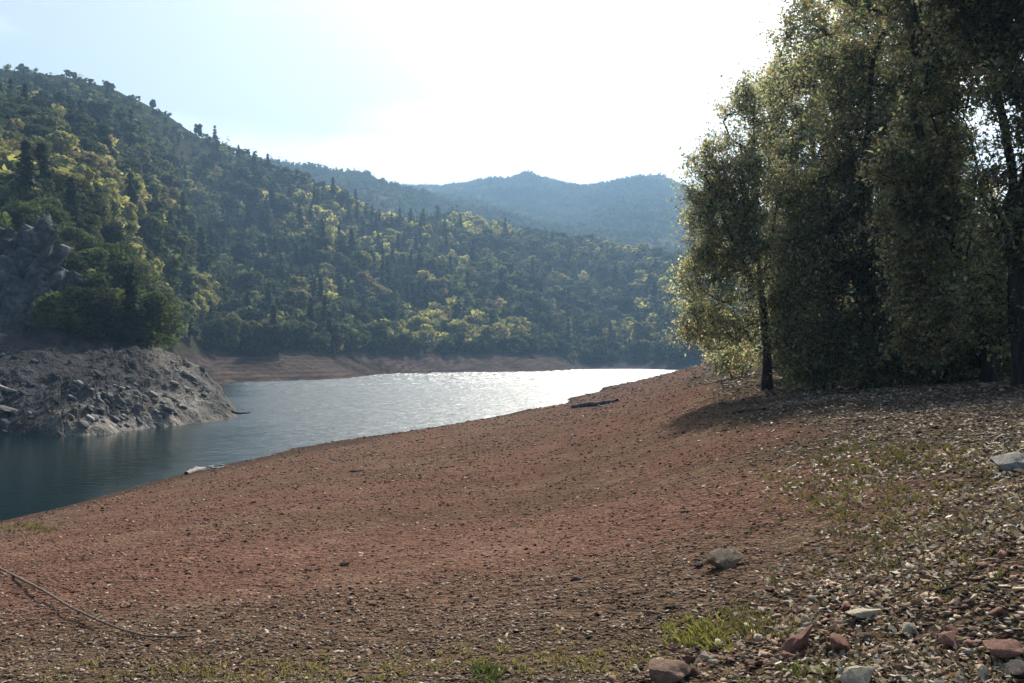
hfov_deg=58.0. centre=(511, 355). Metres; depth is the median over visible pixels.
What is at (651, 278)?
broadleaf tree
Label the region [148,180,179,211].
broadleaf tree
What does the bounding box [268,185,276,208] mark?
conifer
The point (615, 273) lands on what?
conifer
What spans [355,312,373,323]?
broadleaf tree
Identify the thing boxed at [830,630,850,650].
rock
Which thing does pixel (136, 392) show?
rock
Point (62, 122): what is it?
broadleaf tree
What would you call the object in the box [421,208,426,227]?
conifer
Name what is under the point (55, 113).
broadleaf tree
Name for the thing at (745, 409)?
log
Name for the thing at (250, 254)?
broadleaf tree
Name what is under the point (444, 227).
conifer
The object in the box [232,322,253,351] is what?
broadleaf tree
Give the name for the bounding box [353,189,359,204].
conifer
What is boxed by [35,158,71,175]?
broadleaf tree
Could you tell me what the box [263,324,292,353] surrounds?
broadleaf tree
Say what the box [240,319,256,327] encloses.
broadleaf tree
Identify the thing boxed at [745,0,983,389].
broadleaf tree
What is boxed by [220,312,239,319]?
broadleaf tree
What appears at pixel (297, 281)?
broadleaf tree
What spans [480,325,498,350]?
broadleaf tree
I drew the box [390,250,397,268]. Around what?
conifer
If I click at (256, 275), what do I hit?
broadleaf tree
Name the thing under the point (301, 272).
conifer
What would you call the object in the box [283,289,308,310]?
broadleaf tree
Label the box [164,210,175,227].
conifer
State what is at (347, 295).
conifer
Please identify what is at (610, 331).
conifer
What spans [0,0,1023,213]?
sky
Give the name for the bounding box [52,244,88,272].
broadleaf tree
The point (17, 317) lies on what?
rock outcrop
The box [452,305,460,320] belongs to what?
conifer
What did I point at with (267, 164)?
conifer
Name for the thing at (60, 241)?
broadleaf tree
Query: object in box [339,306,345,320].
conifer
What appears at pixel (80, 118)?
broadleaf tree
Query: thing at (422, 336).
broadleaf tree
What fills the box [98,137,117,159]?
broadleaf tree
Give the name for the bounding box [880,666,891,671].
rock
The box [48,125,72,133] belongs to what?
broadleaf tree
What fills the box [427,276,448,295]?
broadleaf tree
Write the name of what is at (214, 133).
conifer
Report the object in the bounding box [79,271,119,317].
broadleaf tree
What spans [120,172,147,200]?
broadleaf tree
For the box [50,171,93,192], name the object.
broadleaf tree
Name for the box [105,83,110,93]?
conifer
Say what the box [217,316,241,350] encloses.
broadleaf tree
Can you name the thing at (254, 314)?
broadleaf tree
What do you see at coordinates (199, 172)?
broadleaf tree
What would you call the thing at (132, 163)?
broadleaf tree
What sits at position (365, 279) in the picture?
broadleaf tree
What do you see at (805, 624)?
rock
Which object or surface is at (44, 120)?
broadleaf tree
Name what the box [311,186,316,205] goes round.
conifer
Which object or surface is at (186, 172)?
conifer
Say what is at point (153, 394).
rock
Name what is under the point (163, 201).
broadleaf tree
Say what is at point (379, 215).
conifer
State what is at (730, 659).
rock
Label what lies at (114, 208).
broadleaf tree
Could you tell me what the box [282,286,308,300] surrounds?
broadleaf tree
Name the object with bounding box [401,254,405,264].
conifer
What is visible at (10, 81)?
conifer
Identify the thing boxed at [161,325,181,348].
broadleaf tree
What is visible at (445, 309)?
broadleaf tree
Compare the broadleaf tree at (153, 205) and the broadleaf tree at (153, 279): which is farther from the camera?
the broadleaf tree at (153, 205)
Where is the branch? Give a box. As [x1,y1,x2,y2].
[230,410,249,413]
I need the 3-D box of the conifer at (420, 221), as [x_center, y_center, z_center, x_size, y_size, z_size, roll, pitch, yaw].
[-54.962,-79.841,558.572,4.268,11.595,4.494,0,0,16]
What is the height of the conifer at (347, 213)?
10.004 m
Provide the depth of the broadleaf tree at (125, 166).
253.53 m
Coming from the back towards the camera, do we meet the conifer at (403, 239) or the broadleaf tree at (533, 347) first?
the conifer at (403, 239)
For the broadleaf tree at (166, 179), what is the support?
on the hills
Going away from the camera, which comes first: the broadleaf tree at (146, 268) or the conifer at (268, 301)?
the broadleaf tree at (146, 268)
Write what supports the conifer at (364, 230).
on the hills
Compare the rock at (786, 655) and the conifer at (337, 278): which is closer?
the rock at (786, 655)
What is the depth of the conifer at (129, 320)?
96.17 m
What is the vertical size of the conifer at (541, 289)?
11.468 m
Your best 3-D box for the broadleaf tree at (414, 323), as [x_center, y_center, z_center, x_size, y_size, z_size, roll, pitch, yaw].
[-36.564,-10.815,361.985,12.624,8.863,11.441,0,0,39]
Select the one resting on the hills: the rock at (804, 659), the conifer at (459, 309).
the conifer at (459, 309)
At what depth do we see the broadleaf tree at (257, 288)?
301.65 m
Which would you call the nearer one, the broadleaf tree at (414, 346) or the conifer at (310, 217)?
the broadleaf tree at (414, 346)
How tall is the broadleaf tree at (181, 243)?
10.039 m
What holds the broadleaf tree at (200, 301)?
on the hills
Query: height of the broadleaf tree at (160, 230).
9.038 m
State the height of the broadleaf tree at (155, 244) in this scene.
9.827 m
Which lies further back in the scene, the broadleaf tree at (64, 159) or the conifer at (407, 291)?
the conifer at (407, 291)
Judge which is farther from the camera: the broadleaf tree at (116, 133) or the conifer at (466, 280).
the conifer at (466, 280)
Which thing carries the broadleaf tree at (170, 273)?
on the hills
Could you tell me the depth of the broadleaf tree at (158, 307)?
99.71 m
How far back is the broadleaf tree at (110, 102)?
345.94 m
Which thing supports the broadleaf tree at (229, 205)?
on the hills
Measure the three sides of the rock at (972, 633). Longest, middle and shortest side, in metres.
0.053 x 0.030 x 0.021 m
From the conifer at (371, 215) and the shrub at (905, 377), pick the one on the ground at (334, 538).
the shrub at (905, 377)
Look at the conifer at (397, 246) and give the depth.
519.65 m
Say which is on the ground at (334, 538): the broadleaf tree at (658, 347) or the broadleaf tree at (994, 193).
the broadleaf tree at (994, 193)
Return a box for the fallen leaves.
[675,369,1023,682]
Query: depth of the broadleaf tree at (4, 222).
112.32 m
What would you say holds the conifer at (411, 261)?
on the hills
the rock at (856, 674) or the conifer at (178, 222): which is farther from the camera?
the conifer at (178, 222)
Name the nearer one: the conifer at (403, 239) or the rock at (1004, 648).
the rock at (1004, 648)
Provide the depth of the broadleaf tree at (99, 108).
332.39 m
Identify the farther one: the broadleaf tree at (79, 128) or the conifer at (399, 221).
the conifer at (399, 221)
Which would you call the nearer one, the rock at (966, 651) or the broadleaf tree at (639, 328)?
the rock at (966, 651)
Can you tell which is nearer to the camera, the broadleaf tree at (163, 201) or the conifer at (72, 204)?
the conifer at (72, 204)
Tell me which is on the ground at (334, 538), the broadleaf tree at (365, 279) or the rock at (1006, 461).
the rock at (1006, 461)
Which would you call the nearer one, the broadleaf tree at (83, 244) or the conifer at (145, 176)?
the broadleaf tree at (83, 244)
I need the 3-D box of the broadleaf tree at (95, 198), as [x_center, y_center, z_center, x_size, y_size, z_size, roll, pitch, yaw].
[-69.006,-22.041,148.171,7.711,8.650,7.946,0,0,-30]
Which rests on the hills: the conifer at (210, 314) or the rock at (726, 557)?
the conifer at (210, 314)
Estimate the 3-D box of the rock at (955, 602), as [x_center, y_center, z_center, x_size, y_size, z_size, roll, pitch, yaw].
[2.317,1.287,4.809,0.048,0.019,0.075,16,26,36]
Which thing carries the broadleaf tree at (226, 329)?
on the hills
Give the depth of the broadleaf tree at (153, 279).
155.10 m
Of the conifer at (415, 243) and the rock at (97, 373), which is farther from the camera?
the conifer at (415, 243)
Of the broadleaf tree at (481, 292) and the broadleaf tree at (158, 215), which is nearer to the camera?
the broadleaf tree at (158, 215)
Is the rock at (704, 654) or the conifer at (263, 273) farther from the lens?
the conifer at (263, 273)
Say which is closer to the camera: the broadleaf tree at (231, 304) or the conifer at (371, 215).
the broadleaf tree at (231, 304)
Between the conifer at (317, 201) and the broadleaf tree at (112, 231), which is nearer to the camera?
the broadleaf tree at (112, 231)
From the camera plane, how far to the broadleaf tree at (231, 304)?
274.22 m
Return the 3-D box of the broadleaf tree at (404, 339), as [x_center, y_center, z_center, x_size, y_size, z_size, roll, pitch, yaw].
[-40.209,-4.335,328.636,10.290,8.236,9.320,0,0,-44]
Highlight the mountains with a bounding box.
[258,162,965,253]
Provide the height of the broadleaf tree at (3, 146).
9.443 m
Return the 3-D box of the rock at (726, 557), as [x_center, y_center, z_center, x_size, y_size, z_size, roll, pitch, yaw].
[1.492,1.404,6.416,0.320,0.133,0.141,-10,12,-34]
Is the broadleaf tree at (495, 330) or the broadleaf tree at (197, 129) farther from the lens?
the broadleaf tree at (197, 129)
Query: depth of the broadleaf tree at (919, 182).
22.75 m
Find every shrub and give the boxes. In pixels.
[701,336,773,379]
[759,321,841,382]
[779,351,858,391]
[839,352,942,387]
[899,325,979,382]
[949,333,1010,379]
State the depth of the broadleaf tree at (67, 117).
258.48 m
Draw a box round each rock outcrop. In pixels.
[0,214,82,320]
[0,313,44,327]
[54,271,82,293]
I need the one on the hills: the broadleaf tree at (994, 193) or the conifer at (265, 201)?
the conifer at (265, 201)
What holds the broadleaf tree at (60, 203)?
on the hills
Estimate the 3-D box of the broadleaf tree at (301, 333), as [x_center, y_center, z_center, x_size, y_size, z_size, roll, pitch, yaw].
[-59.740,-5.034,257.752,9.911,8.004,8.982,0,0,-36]
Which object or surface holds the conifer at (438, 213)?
on the hills
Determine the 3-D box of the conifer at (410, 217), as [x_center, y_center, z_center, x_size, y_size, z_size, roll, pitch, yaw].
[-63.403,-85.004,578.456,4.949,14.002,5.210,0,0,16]
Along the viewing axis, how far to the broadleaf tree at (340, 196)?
553.81 m
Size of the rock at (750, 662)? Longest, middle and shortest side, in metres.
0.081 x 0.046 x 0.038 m
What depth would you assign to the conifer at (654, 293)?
509.90 m
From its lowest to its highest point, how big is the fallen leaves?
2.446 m
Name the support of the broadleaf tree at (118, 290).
on the hills
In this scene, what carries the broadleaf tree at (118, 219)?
on the hills
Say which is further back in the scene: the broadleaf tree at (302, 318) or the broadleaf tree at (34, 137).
the broadleaf tree at (302, 318)
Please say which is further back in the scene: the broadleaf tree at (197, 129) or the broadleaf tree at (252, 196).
the broadleaf tree at (197, 129)
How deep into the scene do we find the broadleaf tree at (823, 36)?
38.57 m
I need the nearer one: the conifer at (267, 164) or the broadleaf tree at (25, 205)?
the broadleaf tree at (25, 205)
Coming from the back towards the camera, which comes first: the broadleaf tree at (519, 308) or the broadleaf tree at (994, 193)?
the broadleaf tree at (519, 308)
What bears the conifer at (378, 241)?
on the hills
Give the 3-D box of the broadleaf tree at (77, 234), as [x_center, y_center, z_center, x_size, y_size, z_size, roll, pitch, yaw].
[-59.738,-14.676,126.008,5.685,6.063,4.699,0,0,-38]
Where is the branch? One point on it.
(232, 411)
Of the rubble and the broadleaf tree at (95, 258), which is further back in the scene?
the broadleaf tree at (95, 258)
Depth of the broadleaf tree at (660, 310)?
461.94 m
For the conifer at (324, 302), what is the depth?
286.02 m
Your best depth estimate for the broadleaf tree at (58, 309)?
91.10 m
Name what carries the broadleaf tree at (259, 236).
on the hills
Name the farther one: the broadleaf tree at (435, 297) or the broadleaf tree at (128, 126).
the broadleaf tree at (435, 297)
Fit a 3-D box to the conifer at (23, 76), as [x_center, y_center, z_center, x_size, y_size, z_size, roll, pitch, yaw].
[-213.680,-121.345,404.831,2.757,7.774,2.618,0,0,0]
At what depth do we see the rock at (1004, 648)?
4.21 m
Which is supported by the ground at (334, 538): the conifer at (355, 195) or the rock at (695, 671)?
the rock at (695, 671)
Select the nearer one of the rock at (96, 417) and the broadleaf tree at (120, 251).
the rock at (96, 417)
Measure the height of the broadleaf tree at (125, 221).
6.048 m
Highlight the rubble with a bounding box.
[608,523,1023,682]
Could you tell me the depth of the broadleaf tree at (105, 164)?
222.26 m
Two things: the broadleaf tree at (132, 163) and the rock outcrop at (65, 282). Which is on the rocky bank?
the rock outcrop at (65, 282)
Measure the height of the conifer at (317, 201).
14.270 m
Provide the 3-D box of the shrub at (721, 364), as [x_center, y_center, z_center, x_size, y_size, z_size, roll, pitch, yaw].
[11.365,0.151,45.797,3.762,2.501,3.740,0,0,-26]
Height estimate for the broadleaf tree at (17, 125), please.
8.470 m
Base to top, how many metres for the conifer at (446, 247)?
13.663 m
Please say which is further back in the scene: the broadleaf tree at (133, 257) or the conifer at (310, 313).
the conifer at (310, 313)
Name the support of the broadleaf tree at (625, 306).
on the hills
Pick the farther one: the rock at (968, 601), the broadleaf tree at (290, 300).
the broadleaf tree at (290, 300)
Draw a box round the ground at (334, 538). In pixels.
[0,352,1023,682]
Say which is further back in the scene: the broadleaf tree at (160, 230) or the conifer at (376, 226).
the conifer at (376, 226)
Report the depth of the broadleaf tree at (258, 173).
496.56 m
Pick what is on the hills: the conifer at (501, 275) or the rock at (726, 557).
the conifer at (501, 275)
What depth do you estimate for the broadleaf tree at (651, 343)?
436.82 m
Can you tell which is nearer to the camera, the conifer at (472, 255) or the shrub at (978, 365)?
the shrub at (978, 365)
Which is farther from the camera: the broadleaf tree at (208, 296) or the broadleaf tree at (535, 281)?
the broadleaf tree at (535, 281)
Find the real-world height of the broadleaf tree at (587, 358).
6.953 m
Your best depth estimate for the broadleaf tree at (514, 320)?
413.11 m
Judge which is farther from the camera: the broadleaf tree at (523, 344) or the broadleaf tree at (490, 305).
the broadleaf tree at (490, 305)
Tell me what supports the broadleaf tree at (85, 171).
on the hills
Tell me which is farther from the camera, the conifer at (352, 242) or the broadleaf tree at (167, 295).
the conifer at (352, 242)
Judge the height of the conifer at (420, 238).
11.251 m
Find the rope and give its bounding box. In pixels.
[0,567,195,637]
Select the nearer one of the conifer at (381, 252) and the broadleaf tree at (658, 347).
the broadleaf tree at (658, 347)
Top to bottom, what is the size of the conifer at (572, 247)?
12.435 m
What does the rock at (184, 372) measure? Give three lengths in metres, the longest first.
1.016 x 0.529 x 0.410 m
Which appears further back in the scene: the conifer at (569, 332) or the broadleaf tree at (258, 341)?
the conifer at (569, 332)
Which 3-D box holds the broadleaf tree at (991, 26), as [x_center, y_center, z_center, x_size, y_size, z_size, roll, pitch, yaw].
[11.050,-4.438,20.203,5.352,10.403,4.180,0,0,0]
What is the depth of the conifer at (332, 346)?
269.21 m
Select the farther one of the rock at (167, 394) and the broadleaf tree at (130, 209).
the broadleaf tree at (130, 209)
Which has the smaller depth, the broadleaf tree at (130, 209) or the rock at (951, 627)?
the rock at (951, 627)
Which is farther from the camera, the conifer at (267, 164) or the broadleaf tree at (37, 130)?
the conifer at (267, 164)
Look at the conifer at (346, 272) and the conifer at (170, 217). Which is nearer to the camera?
the conifer at (170, 217)
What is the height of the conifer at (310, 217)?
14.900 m
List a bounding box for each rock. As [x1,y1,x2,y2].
[0,385,16,391]
[0,405,17,412]
[26,382,34,387]
[78,420,89,427]
[85,414,94,421]
[90,414,98,421]
[93,369,101,377]
[107,392,113,397]
[133,389,141,396]
[136,416,142,423]
[148,391,158,396]
[162,392,171,397]
[162,406,174,412]
[169,380,179,385]
[181,370,189,375]
[190,374,196,381]
[203,385,211,390]
[339,562,349,566]
[349,469,364,471]
[570,576,582,580]
[632,666,639,671]
[648,659,690,682]
[683,656,696,663]
[685,666,699,676]
[693,561,702,566]
[698,650,709,658]
[706,545,742,568]
[708,659,718,663]
[717,656,734,661]
[744,658,755,665]
[773,652,791,659]
[779,624,812,653]
[795,651,806,656]
[796,627,805,633]
[800,621,814,627]
[801,614,810,621]
[801,657,813,662]
[808,594,819,602]
[808,666,823,673]
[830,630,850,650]
[838,664,874,682]
[841,603,850,610]
[845,608,886,617]
[855,632,875,642]
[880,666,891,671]
[901,622,916,633]
[936,630,960,647]
[947,625,959,632]
[953,599,960,606]
[959,662,968,666]
[961,649,972,654]
[966,599,974,603]
[967,631,977,636]
[968,626,976,630]
[974,663,989,682]
[975,647,985,652]
[983,639,1023,657]
[991,451,1023,470]
[1003,659,1023,678]
[1012,468,1023,474]
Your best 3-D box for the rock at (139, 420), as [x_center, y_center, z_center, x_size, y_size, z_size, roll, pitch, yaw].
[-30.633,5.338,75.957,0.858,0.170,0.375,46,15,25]
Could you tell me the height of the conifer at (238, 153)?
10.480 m
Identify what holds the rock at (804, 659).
on the ground at (334, 538)
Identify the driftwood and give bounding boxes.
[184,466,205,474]
[208,464,227,468]
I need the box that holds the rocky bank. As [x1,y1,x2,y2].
[0,317,237,435]
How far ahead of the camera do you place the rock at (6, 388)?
75.94 m
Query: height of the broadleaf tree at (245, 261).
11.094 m
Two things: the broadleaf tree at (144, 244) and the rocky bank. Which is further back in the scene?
the broadleaf tree at (144, 244)
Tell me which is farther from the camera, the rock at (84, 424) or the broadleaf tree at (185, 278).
the broadleaf tree at (185, 278)
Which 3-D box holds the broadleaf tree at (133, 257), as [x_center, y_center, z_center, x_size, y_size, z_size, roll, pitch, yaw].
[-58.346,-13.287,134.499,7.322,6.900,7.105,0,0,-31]
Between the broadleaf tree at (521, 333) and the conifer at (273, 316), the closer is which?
the conifer at (273, 316)
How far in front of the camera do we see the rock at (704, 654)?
4.76 m
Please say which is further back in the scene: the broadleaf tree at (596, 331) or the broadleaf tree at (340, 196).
the broadleaf tree at (340, 196)
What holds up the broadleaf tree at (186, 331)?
on the hills
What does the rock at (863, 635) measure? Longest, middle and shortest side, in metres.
0.121 x 0.079 x 0.053 m
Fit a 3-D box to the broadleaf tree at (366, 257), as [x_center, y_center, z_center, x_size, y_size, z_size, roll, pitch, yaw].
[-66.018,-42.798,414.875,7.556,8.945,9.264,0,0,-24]
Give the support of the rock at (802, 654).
on the ground at (334, 538)
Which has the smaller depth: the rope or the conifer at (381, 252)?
the rope
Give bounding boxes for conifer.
[6,79,16,93]
[11,139,43,201]
[20,83,29,101]
[21,70,26,82]
[33,76,39,88]
[33,142,57,193]
[64,176,87,228]
[76,98,86,113]
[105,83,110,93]
[114,271,150,342]
[124,172,143,224]
[126,109,133,131]
[133,180,144,215]
[142,168,152,185]
[162,241,171,258]
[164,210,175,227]
[174,202,183,235]
[179,191,188,215]
[181,263,191,279]
[182,164,188,178]
[185,287,200,342]
[195,226,208,255]
[203,300,215,322]
[212,125,216,140]
[213,239,224,271]
[214,136,219,150]
[236,145,240,158]
[242,290,252,307]
[249,151,259,171]
[260,237,267,255]
[261,270,266,285]
[262,196,270,210]
[262,282,274,310]
[263,153,271,171]
[263,215,271,231]
[267,303,281,326]
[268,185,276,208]
[270,283,276,302]
[276,256,284,277]
[285,181,295,203]
[295,203,302,223]
[297,211,303,227]
[297,268,305,277]
[306,203,315,228]
[306,297,317,333]
[307,272,314,295]
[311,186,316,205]
[311,278,317,296]
[314,193,322,216]
[315,277,325,296]
[318,219,327,238]
[319,298,329,330]
[323,311,336,353]
[330,177,336,197]
[334,266,342,289]
[336,275,344,297]
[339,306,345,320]
[343,262,352,285]
[344,205,350,220]
[344,284,350,303]
[347,228,356,251]
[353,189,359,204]
[353,201,359,218]
[361,220,366,232]
[363,202,368,217]
[368,205,374,222]
[372,212,380,230]
[374,233,381,251]
[377,209,382,226]
[378,244,385,260]
[378,271,387,288]
[379,255,385,272]
[389,213,395,229]
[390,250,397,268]
[394,234,401,248]
[397,207,402,225]
[401,229,407,246]
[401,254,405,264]
[403,283,409,302]
[405,296,412,319]
[407,208,414,222]
[407,250,416,274]
[410,282,418,310]
[412,234,419,251]
[414,250,423,273]
[418,214,423,229]
[418,229,423,244]
[419,286,430,308]
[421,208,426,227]
[434,205,441,219]
[441,218,446,237]
[443,231,450,252]
[446,256,454,273]
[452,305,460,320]
[455,296,463,319]
[457,213,463,229]
[464,271,475,295]
[469,244,476,261]
[499,267,504,281]
[502,218,508,237]
[529,256,535,276]
[539,281,544,298]
[565,288,572,309]
[565,318,573,343]
[569,238,574,254]
[607,322,613,341]
[612,263,617,280]
[624,272,632,290]
[650,280,657,299]
[674,281,683,303]
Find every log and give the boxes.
[571,399,618,407]
[732,406,765,414]
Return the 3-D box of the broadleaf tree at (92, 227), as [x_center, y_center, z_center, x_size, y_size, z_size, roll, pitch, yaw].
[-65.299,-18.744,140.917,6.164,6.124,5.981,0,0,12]
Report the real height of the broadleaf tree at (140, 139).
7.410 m
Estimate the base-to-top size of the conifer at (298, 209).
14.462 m
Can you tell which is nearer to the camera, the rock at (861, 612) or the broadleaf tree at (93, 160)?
the rock at (861, 612)
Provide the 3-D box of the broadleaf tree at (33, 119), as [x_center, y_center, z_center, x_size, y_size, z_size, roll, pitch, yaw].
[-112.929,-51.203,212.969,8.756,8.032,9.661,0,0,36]
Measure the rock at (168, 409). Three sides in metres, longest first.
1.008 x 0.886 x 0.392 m
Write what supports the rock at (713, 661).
on the ground at (334, 538)
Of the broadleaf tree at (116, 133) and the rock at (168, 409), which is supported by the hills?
the broadleaf tree at (116, 133)
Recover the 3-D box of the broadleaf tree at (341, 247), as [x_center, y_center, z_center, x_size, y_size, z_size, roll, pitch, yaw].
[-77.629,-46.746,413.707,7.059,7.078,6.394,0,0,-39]
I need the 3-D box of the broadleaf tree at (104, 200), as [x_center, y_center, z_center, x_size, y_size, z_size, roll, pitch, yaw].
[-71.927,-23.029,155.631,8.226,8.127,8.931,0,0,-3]
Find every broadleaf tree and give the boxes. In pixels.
[0,110,19,128]
[0,139,40,159]
[0,141,13,152]
[0,150,14,159]
[0,173,55,197]
[0,185,35,206]
[0,206,66,236]
[0,212,18,230]
[3,199,62,231]
[4,118,27,134]
[6,136,52,159]
[7,135,41,141]
[16,114,37,123]
[18,116,34,124]
[20,106,42,117]
[20,123,55,139]
[22,196,75,227]
[27,114,57,128]
[28,289,90,331]
[29,96,48,111]
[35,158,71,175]
[38,136,73,156]
[44,99,61,110]
[45,129,79,156]
[47,188,96,222]
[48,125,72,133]
[48,153,77,164]
[49,110,68,124]
[49,169,84,193]
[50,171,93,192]
[52,91,76,109]
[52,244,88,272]
[53,116,71,130]
[54,238,77,255]
[55,286,123,338]
[58,226,97,243]
[64,109,87,122]
[64,162,108,194]
[64,238,99,252]
[65,191,107,230]
[66,163,94,191]
[68,113,95,126]
[68,151,103,175]
[70,124,89,135]
[74,144,86,154]
[75,132,101,145]
[75,214,104,241]
[75,247,111,275]
[78,136,102,155]
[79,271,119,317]
[79,285,115,329]
[86,99,117,123]
[86,151,110,170]
[90,123,112,137]
[90,191,122,220]
[95,241,132,262]
[97,177,123,211]
[97,241,136,260]
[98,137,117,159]
[98,142,113,159]
[98,168,122,195]
[98,220,132,247]
[100,196,113,220]
[101,166,118,176]
[102,100,114,115]
[105,260,150,290]
[105,291,180,348]
[108,127,124,145]
[108,215,124,233]
[110,288,146,294]
[116,180,126,196]
[117,162,146,185]
[118,120,139,132]
[119,208,128,227]
[120,132,134,147]
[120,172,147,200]
[120,201,140,235]
[123,190,147,215]
[124,160,142,176]
[127,236,154,261]
[128,142,151,163]
[129,240,158,273]
[133,135,148,143]
[134,214,166,251]
[134,240,147,254]
[135,256,154,278]
[138,212,164,237]
[139,232,170,259]
[139,282,180,325]
[141,258,166,288]
[143,162,162,177]
[144,181,163,209]
[144,190,152,201]
[144,198,166,223]
[146,212,163,231]
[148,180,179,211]
[149,99,155,107]
[151,155,172,172]
[153,258,164,272]
[154,255,182,291]
[155,152,177,175]
[156,174,175,187]
[156,313,182,344]
[159,192,167,211]
[159,286,181,311]
[160,222,179,246]
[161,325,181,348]
[164,206,177,221]
[167,245,184,266]
[168,186,178,208]
[171,180,183,190]
[174,237,189,267]
[175,272,198,294]
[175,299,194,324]
[176,288,208,319]
[176,297,196,321]
[177,303,188,341]
[178,235,192,253]
[180,213,197,234]
[189,168,202,179]
[193,123,202,135]
[193,274,216,295]
[195,254,212,273]
[195,284,221,315]
[199,155,214,169]
[199,319,227,353]
[203,319,233,337]
[205,273,226,285]
[207,150,221,161]
[212,286,223,307]
[216,298,242,313]
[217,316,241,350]
[219,197,241,217]
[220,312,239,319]
[224,266,242,274]
[228,244,256,261]
[229,242,247,262]
[231,167,251,182]
[231,306,258,316]
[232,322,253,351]
[233,272,258,295]
[235,269,265,292]
[238,258,253,272]
[240,308,268,325]
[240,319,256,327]
[243,286,264,295]
[244,187,259,207]
[246,324,273,353]
[250,169,267,187]
[251,297,264,311]
[252,234,267,247]
[263,304,295,318]
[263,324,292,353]
[272,224,291,235]
[275,294,297,316]
[280,198,294,213]
[282,215,298,229]
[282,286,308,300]
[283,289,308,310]
[286,323,312,348]
[287,275,307,291]
[291,319,316,347]
[292,314,308,322]
[308,296,331,316]
[310,331,330,352]
[315,236,330,249]
[316,249,334,265]
[318,262,336,278]
[324,322,347,353]
[330,303,352,317]
[334,243,346,254]
[335,189,349,203]
[337,325,349,349]
[341,324,370,352]
[346,306,370,323]
[355,271,374,289]
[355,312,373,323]
[357,251,372,266]
[357,330,371,349]
[361,247,375,262]
[364,321,390,346]
[366,307,379,319]
[369,284,386,299]
[376,320,396,333]
[378,293,394,304]
[380,302,399,321]
[381,334,400,351]
[393,332,413,352]
[404,317,434,335]
[405,341,422,353]
[412,330,429,344]
[423,258,437,275]
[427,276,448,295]
[428,293,445,309]
[436,305,450,320]
[436,337,455,353]
[438,319,452,337]
[446,320,468,337]
[450,332,465,350]
[452,287,473,303]
[460,315,480,325]
[461,340,479,352]
[465,323,479,339]
[472,334,487,350]
[473,287,488,303]
[477,303,496,313]
[477,335,492,351]
[480,306,502,324]
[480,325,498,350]
[488,325,500,348]
[489,281,509,297]
[497,337,508,351]
[501,291,515,303]
[505,316,520,331]
[509,335,528,352]
[511,305,526,319]
[513,277,529,290]
[513,331,533,351]
[522,336,539,352]
[523,293,544,308]
[528,275,543,290]
[539,333,556,348]
[580,349,595,362]
[583,318,596,334]
[589,323,603,337]
[617,297,635,313]
[627,321,649,340]
[635,341,650,356]
[640,339,654,352]
[642,324,654,340]
[645,273,659,286]
[654,343,667,359]
[655,307,667,321]
[660,42,812,390]
[665,342,686,362]
[678,337,689,349]
[685,338,705,359]
[742,0,904,345]
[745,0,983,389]
[785,1,1022,323]
[853,0,1010,382]
[874,49,1007,282]
[901,0,1023,385]
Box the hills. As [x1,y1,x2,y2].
[0,69,852,385]
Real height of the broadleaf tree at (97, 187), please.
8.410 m
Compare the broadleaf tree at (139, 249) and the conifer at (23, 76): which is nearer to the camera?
the broadleaf tree at (139, 249)
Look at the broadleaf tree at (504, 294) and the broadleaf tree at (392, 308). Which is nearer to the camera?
the broadleaf tree at (392, 308)
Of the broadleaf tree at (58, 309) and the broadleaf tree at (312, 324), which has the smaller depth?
the broadleaf tree at (58, 309)
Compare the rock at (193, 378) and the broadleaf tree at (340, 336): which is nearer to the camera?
the rock at (193, 378)
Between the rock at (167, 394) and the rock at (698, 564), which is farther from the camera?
the rock at (167, 394)
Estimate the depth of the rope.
6.57 m
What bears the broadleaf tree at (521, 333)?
on the hills
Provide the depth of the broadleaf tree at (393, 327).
335.42 m
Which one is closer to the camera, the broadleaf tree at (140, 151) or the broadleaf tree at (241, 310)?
the broadleaf tree at (241, 310)
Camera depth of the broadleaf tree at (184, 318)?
205.58 m
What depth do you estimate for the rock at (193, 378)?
91.05 m
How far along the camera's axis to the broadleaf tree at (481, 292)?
440.85 m
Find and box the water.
[0,369,675,520]
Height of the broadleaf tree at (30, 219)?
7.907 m
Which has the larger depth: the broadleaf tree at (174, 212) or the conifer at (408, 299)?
the conifer at (408, 299)
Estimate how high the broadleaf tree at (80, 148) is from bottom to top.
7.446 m
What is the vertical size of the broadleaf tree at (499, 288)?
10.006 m
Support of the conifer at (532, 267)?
on the hills
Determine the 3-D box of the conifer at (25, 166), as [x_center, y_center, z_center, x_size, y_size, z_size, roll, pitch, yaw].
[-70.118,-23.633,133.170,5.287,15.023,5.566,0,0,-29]
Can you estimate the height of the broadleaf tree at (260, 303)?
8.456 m
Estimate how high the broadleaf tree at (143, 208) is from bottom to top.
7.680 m
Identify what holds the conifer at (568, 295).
on the hills
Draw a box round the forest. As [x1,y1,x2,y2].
[0,64,880,362]
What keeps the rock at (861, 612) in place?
on the ground at (334, 538)
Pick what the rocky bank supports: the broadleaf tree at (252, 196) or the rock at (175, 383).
the rock at (175, 383)
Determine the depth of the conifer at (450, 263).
456.17 m
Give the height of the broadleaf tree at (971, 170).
14.456 m
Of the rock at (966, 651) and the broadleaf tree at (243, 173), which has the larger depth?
the broadleaf tree at (243, 173)
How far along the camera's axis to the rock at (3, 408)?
72.56 m
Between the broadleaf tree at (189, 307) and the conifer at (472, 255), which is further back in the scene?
the conifer at (472, 255)

